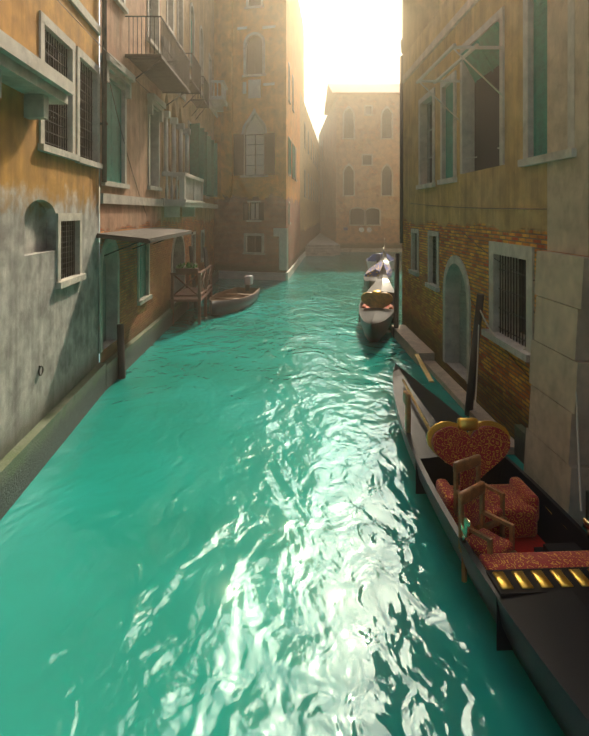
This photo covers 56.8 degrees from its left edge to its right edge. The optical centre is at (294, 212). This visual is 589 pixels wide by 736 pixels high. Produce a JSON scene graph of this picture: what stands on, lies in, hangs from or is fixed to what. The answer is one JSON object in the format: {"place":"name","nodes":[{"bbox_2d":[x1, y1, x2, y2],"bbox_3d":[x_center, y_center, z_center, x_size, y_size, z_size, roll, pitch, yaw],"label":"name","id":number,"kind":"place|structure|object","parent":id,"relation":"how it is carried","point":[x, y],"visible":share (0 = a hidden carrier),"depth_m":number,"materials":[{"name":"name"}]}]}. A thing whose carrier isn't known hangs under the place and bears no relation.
{"place":"outdoors","nodes":[
{"label":"outdoors","id":0,"kind":"place"},
{"bbox_2d":[0,215,586,735],"bbox_3d":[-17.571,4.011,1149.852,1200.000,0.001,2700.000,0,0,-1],"label":"water","id":1,"kind":"structure","parent":0,"point":[170,593],"depth_m":6.25,"materials":[{"name":"teal liquid"}]},
{"bbox_2d":[0,0,102,460],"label":"building","id":2,"kind":"structure","parent":1,"relation":"in","point":[10,419],"depth_m":9.33,"materials":[{"name":"paint"}]},
{"bbox_2d":[0,0,100,119],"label":"ledge","id":3,"kind":"object","parent":2,"relation":"attached to","point":[34,110],"visible":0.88,"depth_m":7.86,"materials":[{"name":"stone"}]},
{"bbox_2d":[57,0,546,280],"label":"cables","id":4,"kind":"object","parent":2,"relation":"attached to","point":[410,203],"visible":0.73,"depth_m":11.32,"materials":[{"name":"grey metal"}]},
{"bbox_2d":[99,0,161,362],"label":"building","id":5,"kind":"structure","parent":1,"relation":"in","point":[127,185],"depth_m":14.64,"materials":[{"name":"paint"}]},
{"bbox_2d":[100,53,165,121],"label":"pediments","id":6,"kind":"object","parent":5,"relation":"attached to","point":[122,71],"visible":0.79,"depth_m":13.98,"materials":[{"name":"stone"}]},
{"bbox_2d":[96,227,192,255],"bbox_3d":[-3.860,0.743,14.908,1.233,0.564,5.620,0,0,-1],"label":"canopy","id":7,"kind":"object","parent":5,"relation":"attached to","point":[138,234],"visible":0.98,"depth_m":13.22,"materials":[{"name":"grey wood"}]},
{"bbox_2d":[125,16,208,118],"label":"iron balconies","id":8,"kind":"structure","parent":5,"relation":"attached to","point":[155,66],"depth_m":16.46,"materials":[{"name":"brown"}]},
{"bbox_2d":[100,0,402,242],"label":"drainpipes","id":9,"kind":"object","parent":5,"relation":"attached to","point":[104,123],"visible":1,"depth_m":12.30,"materials":[{"name":"grey metal"}]},
{"bbox_2d":[161,0,216,314],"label":"building","id":10,"kind":"structure","parent":1,"relation":"in","point":[178,248],"depth_m":23.92,"materials":[{"name":"paint"}]},
{"bbox_2d":[100,35,227,216],"bbox_3d":[-4.168,-3.624,22.634,0.870,7.570,20.580,0,0,-1],"label":"stonework","id":11,"kind":"object","parent":10,"relation":"attached to","point":[127,200],"visible":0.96,"depth_m":19.42,"materials":[{"name":"stone"}]},
{"bbox_2d":[169,262,212,324],"bbox_3d":[-3.948,3.629,21.020,1.140,3.765,3.213,0,0,-1],"label":"landing stage","id":12,"kind":"object","parent":1,"relation":"in","point":[193,296],"visible":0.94,"depth_m":19.56,"materials":[{"name":"red wood"}]},
{"bbox_2d":[209,275,259,314],"bbox_3d":[-2.638,3.711,23.353,1.650,1.500,5.220,0,0,12],"label":"boat","id":13,"kind":"object","parent":1,"relation":"on","point":[222,302],"visible":0.9,"depth_m":23.08,"materials":[{"name":"brown"}]},
{"bbox_2d":[214,0,285,272],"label":"building","id":14,"kind":"structure","parent":1,"relation":"in","point":[278,185],"depth_m":32.85,"materials":[{"name":"paint"}]},
{"bbox_2d":[219,0,304,280],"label":"trim","id":15,"kind":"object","parent":14,"relation":"attached to","point":[229,61],"visible":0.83,"depth_m":32.93,"materials":[{"name":"white stone"}]},
{"bbox_2d":[0,270,588,531],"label":"foundations","id":16,"kind":"object","parent":1,"relation":"in","point":[31,448],"visible":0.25,"depth_m":9.26,"materials":[{"name":"grey stone"}]},
{"bbox_2d":[286,0,303,271],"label":"orange building","id":17,"kind":"structure","parent":1,"relation":"in","point":[298,72],"depth_m":37.81,"materials":[{"name":"paint"}]},
{"bbox_2d":[117,246,574,415],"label":"mooring poles","id":18,"kind":"object","parent":1,"relation":"in","point":[471,374],"visible":0.27,"depth_m":13.14,"materials":[{"name":"brown wood"}]},
{"bbox_2d":[359,247,393,341],"bbox_3d":[3.284,2.906,21.195,1.400,2.490,11.120,0,0,11],"label":"gondola","id":19,"kind":"object","parent":1,"relation":"on","point":[385,321],"visible":0.98,"depth_m":19.19,"materials":[{"name":"black"}]},
{"bbox_2d":[364,238,391,290],"bbox_3d":[4.788,2.906,31.018,1.459,2.490,11.120,0,0,13],"label":"gondola","id":20,"kind":"object","parent":1,"relation":"on","point":[376,271],"visible":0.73,"depth_m":29.39,"materials":[{"name":"white"}]},
{"bbox_2d":[366,252,394,269],"bbox_3d":[6.178,3.586,38.881,2.035,1.750,6.020,0,0,13],"label":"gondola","id":21,"kind":"object","parent":1,"relation":"on","point":[389,257],"visible":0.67,"depth_m":36.87,"materials":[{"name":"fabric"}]},
{"bbox_2d":[400,0,402,54],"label":"building","id":22,"kind":"structure","parent":1,"relation":"in","point":[401,43],"depth_m":18.59,"materials":[{"name":"stone"}]},
{"bbox_2d":[403,0,445,55],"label":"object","id":23,"kind":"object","parent":1,"relation":"on","point":[416,8],"depth_m":18.39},
{"bbox_2d":[391,0,588,526],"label":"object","id":24,"kind":"object","parent":1,"relation":"in","point":[561,169],"visible":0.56,"depth_m":7.48,"materials":[{"name":"stone"}]},
{"bbox_2d":[393,354,588,735],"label":"gondola","id":25,"kind":"object","parent":1,"relation":"on","point":[560,581],"visible":1,"depth_m":5.72,"materials":[{"name":"black wood"}]},
{"bbox_2d":[402,0,588,438],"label":"building wall","id":26,"kind":"structure","parent":1,"relation":"in","point":[525,143],"depth_m":10.96,"materials":[{"name":"brick"}]},
{"bbox_2d":[416,22,501,157],"bbox_3d":[3.840,-2.333,11.046,2.107,2.310,2.800,0,0,-1],"label":"awning","id":27,"kind":"object","parent":26,"relation":"attached to","point":[488,42],"visible":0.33,"depth_m":10.85,"materials":[{"name":"beige"}]},
{"bbox_2d":[470,297,581,510],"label":"ropes","id":28,"kind":"object","parent":26,"relation":"attached to","point":[578,449],"visible":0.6,"depth_m":6.85,"materials":[{"name":"black fabric"}]},
{"bbox_2d":[0,0,588,735],"label":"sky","id":29,"kind":"structure","parent":0,"point":[345,41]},
{"bbox_2d":[305,233,401,255],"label":"bridge","id":30,"kind":"structure","parent":0,"point":[317,250],"depth_m":52.36,"materials":[{"name":"stone"}]},
{"bbox_2d":[300,92,319,255],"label":"building","id":31,"kind":"structure","parent":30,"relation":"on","point":[310,165],"depth_m":53.85,"materials":[{"name":"paint"}]},
{"bbox_2d":[319,99,335,241],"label":"building","id":32,"kind":"structure","parent":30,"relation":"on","point":[330,177],"depth_m":65.94,"materials":[{"name":"paint"}]},
{"bbox_2d":[336,94,401,247],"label":"building","id":33,"kind":"structure","parent":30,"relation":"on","point":[388,162],"depth_m":55.72,"materials":[{"name":"paint"}]},
{"bbox_2d":[344,227,371,231],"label":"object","id":34,"kind":"object","parent":33,"relation":"attached to","point":[362,230],"visible":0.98,"depth_m":55.58,"materials":[{"name":"beige"}]},
{"bbox_2d":[324,83,399,114],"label":"roof","id":35,"kind":"structure","parent":33,"relation":"on","point":[353,90],"depth_m":58.23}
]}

